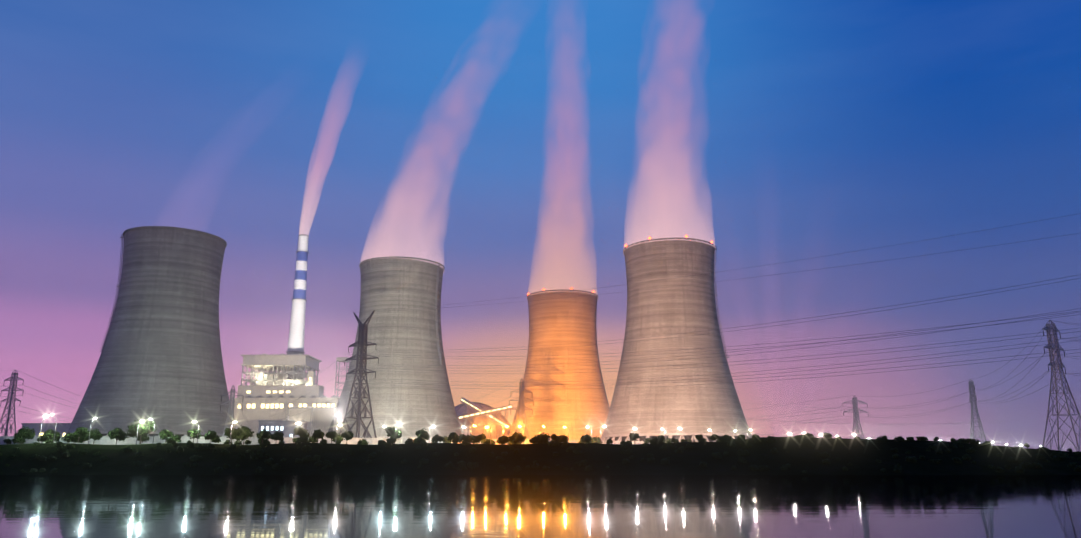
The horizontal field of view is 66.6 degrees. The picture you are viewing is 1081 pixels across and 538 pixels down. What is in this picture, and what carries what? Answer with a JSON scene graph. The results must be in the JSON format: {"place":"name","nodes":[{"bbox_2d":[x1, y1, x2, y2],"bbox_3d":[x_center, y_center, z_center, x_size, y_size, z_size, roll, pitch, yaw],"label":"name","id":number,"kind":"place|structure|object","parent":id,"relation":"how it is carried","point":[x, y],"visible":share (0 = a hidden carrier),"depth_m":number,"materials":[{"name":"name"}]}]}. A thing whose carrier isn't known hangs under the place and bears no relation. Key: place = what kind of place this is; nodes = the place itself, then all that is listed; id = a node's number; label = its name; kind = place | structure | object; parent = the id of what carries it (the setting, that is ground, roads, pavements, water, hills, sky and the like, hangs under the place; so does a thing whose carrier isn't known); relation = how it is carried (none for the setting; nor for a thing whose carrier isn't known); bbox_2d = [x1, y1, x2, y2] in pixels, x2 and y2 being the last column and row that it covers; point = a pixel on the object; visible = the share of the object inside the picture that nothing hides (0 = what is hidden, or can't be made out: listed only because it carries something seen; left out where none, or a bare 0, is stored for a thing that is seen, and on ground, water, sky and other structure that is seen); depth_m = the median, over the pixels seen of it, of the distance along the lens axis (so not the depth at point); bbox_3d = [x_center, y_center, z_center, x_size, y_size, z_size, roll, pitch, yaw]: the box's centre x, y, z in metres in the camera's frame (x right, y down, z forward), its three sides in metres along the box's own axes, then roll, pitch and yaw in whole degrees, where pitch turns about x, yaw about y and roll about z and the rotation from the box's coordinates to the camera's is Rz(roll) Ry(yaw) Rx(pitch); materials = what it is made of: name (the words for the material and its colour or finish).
{"place":"outdoors","nodes":[
{"label":"outdoors","id":0,"kind":"place"},
{"bbox_2d":[153,186,221,231],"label":"steam","id":1,"kind":"object","parent":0,"point":[187,209],"visible":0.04,"depth_m":543.91,"materials":[{"name":"white"}]},
{"bbox_2d":[0,475,1080,537],"bbox_3d":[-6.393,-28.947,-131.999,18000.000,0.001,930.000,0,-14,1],"label":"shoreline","id":2,"kind":"structure","parent":0,"point":[540,506],"depth_m":56.47,"materials":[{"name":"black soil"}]},
{"bbox_2d":[0,437,1080,474],"bbox_3d":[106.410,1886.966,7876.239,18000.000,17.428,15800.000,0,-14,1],"label":"ground","id":3,"kind":"structure","parent":0,"point":[864,455],"depth_m":279.83,"materials":[{"name":"green plant"}]},
{"bbox_2d":[0,370,23,435],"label":"pylon","id":4,"kind":"object","parent":3,"relation":"on","point":[9,398],"depth_m":473.13,"materials":[{"name":"metal"}]},
{"bbox_2d":[22,423,70,435],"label":"store","id":5,"kind":"structure","parent":3,"relation":"on","point":[49,425],"depth_m":554.84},
{"bbox_2d":[1,443,214,444],"bbox_3d":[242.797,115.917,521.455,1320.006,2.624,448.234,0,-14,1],"label":"kerbs","id":6,"kind":"structure","parent":3,"relation":"on","point":[106,444],"depth_m":311.62,"materials":[{"name":"grey concrete"}]},
{"bbox_2d":[66,226,235,436],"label":"tower","id":7,"kind":"structure","parent":3,"relation":"on","point":[186,404],"depth_m":486.27,"materials":[{"name":"concrete"}]},
{"bbox_2d":[220,385,243,436],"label":"pylon","id":8,"kind":"object","parent":3,"relation":"on","point":[233,395],"depth_m":395.51,"materials":[{"name":"metal"}]},
{"bbox_2d":[237,385,323,397],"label":"bunker bay","id":9,"kind":"object","parent":3,"relation":"on","point":[271,390],"depth_m":666.19,"materials":[{"name":"grey concrete"}]},
{"bbox_2d":[240,354,321,384],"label":"boiler house","id":10,"kind":"structure","parent":3,"relation":"on","point":[259,374],"depth_m":694.58,"materials":[{"name":"metal"}]},
{"bbox_2d":[258,420,307,436],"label":"office","id":11,"kind":"structure","parent":3,"relation":"on","point":[284,427],"depth_m":464.05,"materials":[{"name":"grey concrete"}]},
{"bbox_2d":[231,398,339,436],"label":"turbine hall","id":12,"kind":"structure","parent":3,"relation":"on","point":[256,401],"depth_m":634.53,"materials":[{"name":"grey concrete"}]},
{"bbox_2d":[246,395,336,397],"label":"plants","id":13,"kind":"object","parent":3,"relation":"on","point":[323,396],"depth_m":652.81,"materials":[{"name":"metal"}]},
{"bbox_2d":[286,234,308,378],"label":"chimney","id":14,"kind":"object","parent":3,"relation":"on","point":[296,290],"depth_m":784.17,"materials":[{"name":"concrete"}]},
{"bbox_2d":[299,173,318,234],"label":"smoke","id":15,"kind":"object","parent":14,"relation":"on","point":[304,226],"visible":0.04,"depth_m":806.98,"materials":[{"name":"white"}]},
{"bbox_2d":[286,407,336,436],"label":"gantry","id":16,"kind":"object","parent":3,"relation":"on","point":[312,416],"depth_m":514.66,"materials":[{"name":"metal"}]},
{"bbox_2d":[0,436,673,444],"bbox_3d":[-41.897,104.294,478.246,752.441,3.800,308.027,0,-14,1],"label":"perimeter wall","id":17,"kind":"structure","parent":3,"relation":"on","point":[185,439],"depth_m":335.78,"materials":[{"name":"grey concrete"}]},
{"bbox_2d":[335,357,349,395],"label":"frame tower","id":18,"kind":"structure","parent":3,"relation":"on","point":[342,359],"depth_m":718.81,"materials":[{"name":"metal"}]},
{"bbox_2d":[339,310,378,437],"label":"pylon","id":19,"kind":"object","parent":3,"relation":"on","point":[361,343],"depth_m":413.60,"materials":[{"name":"metal"}]},
{"bbox_2d":[328,256,461,438],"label":"tower","id":20,"kind":"structure","parent":3,"relation":"on","point":[427,390],"depth_m":557.89,"materials":[{"name":"concrete"}]},
{"bbox_2d":[361,192,446,267],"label":"steam","id":21,"kind":"object","parent":20,"relation":"on","point":[411,246],"visible":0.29,"depth_m":580.29,"materials":[{"name":"white"}]},
{"bbox_2d":[455,402,510,438],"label":"coal dome","id":22,"kind":"structure","parent":3,"relation":"on","point":[480,427],"depth_m":757.90,"materials":[{"name":"metal"}]},
{"bbox_2d":[457,405,511,438],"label":"conveyor","id":23,"kind":"object","parent":3,"relation":"on","point":[505,409],"depth_m":640.02,"materials":[{"name":"metal"}]},
{"bbox_2d":[460,398,510,438],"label":"conveyor","id":24,"kind":"object","parent":3,"relation":"on","point":[476,407],"depth_m":707.82,"materials":[{"name":"metal"}]},
{"bbox_2d":[509,378,533,438],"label":"pylon","id":25,"kind":"object","parent":3,"relation":"on","point":[521,392],"depth_m":479.16,"materials":[{"name":"metal"}]},
{"bbox_2d":[0,415,1080,473],"bbox_3d":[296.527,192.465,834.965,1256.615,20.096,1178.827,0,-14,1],"label":"vegetation","id":26,"kind":"object","parent":3,"relation":"on","point":[81,434],"visible":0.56,"depth_m":303.33,"materials":[{"name":"green plant"}]},
{"bbox_2d":[39,414,1062,446],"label":"street lamps","id":27,"kind":"object","parent":3,"relation":"on","point":[395,425],"visible":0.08,"depth_m":331.16,"materials":[{"name":"metal"}]},
{"bbox_2d":[508,288,609,439],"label":"tower","id":28,"kind":"structure","parent":3,"relation":"on","point":[544,402],"depth_m":664.22,"materials":[{"name":"concrete"}]},
{"bbox_2d":[528,206,596,295],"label":"plume","id":29,"kind":"object","parent":28,"relation":"on","point":[568,237],"visible":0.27,"depth_m":686.69,"materials":[{"name":"white"}]},
{"bbox_2d":[601,235,751,441],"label":"tower","id":30,"kind":"structure","parent":3,"relation":"on","point":[645,357],"depth_m":508.74,"materials":[{"name":"concrete"}]},
{"bbox_2d":[0,213,1080,436],"bbox_3d":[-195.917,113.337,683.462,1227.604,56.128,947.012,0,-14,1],"label":"conductors","id":31,"kind":"object","parent":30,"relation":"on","point":[751,353],"visible":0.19,"depth_m":300.77,"materials":[{"name":"silver metal"}]},
{"bbox_2d":[624,161,713,248],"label":"steam","id":32,"kind":"object","parent":30,"relation":"on","point":[665,196],"visible":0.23,"depth_m":532.41,"materials":[{"name":"white"}]},
{"bbox_2d":[843,396,867,438],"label":"pylon","id":33,"kind":"object","parent":3,"relation":"on","point":[856,409],"depth_m":646.24,"materials":[{"name":"metal"}]},
{"bbox_2d":[968,382,986,442],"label":"pylon","id":34,"kind":"object","parent":3,"relation":"on","point":[972,405],"depth_m":558.18,"materials":[{"name":"metal"}]},
{"bbox_2d":[1043,320,1080,450],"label":"pylon","id":35,"kind":"object","parent":3,"relation":"on","point":[1054,347],"depth_m":376.70,"materials":[{"name":"metal"}]},
{"bbox_2d":[0,0,1080,451],"label":"sky","id":36,"kind":"structure","parent":0,"point":[932,119],"materials":[{"name":"blue"}]},
{"bbox_2d":[698,180,776,435],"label":"light shaft","id":37,"kind":"object","parent":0,"point":[744,315],"depth_m":479.14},
{"bbox_2d":[753,176,782,432],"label":"light shaft","id":38,"kind":"object","parent":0,"point":[772,302],"depth_m":472.39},
{"bbox_2d":[777,185,843,435],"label":"light shaft","id":39,"kind":"object","parent":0,"point":[805,310],"depth_m":477.69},
{"bbox_2d":[778,240,904,436],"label":"light shaft","id":40,"kind":"object","parent":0,"point":[845,328],"depth_m":482.75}
]}

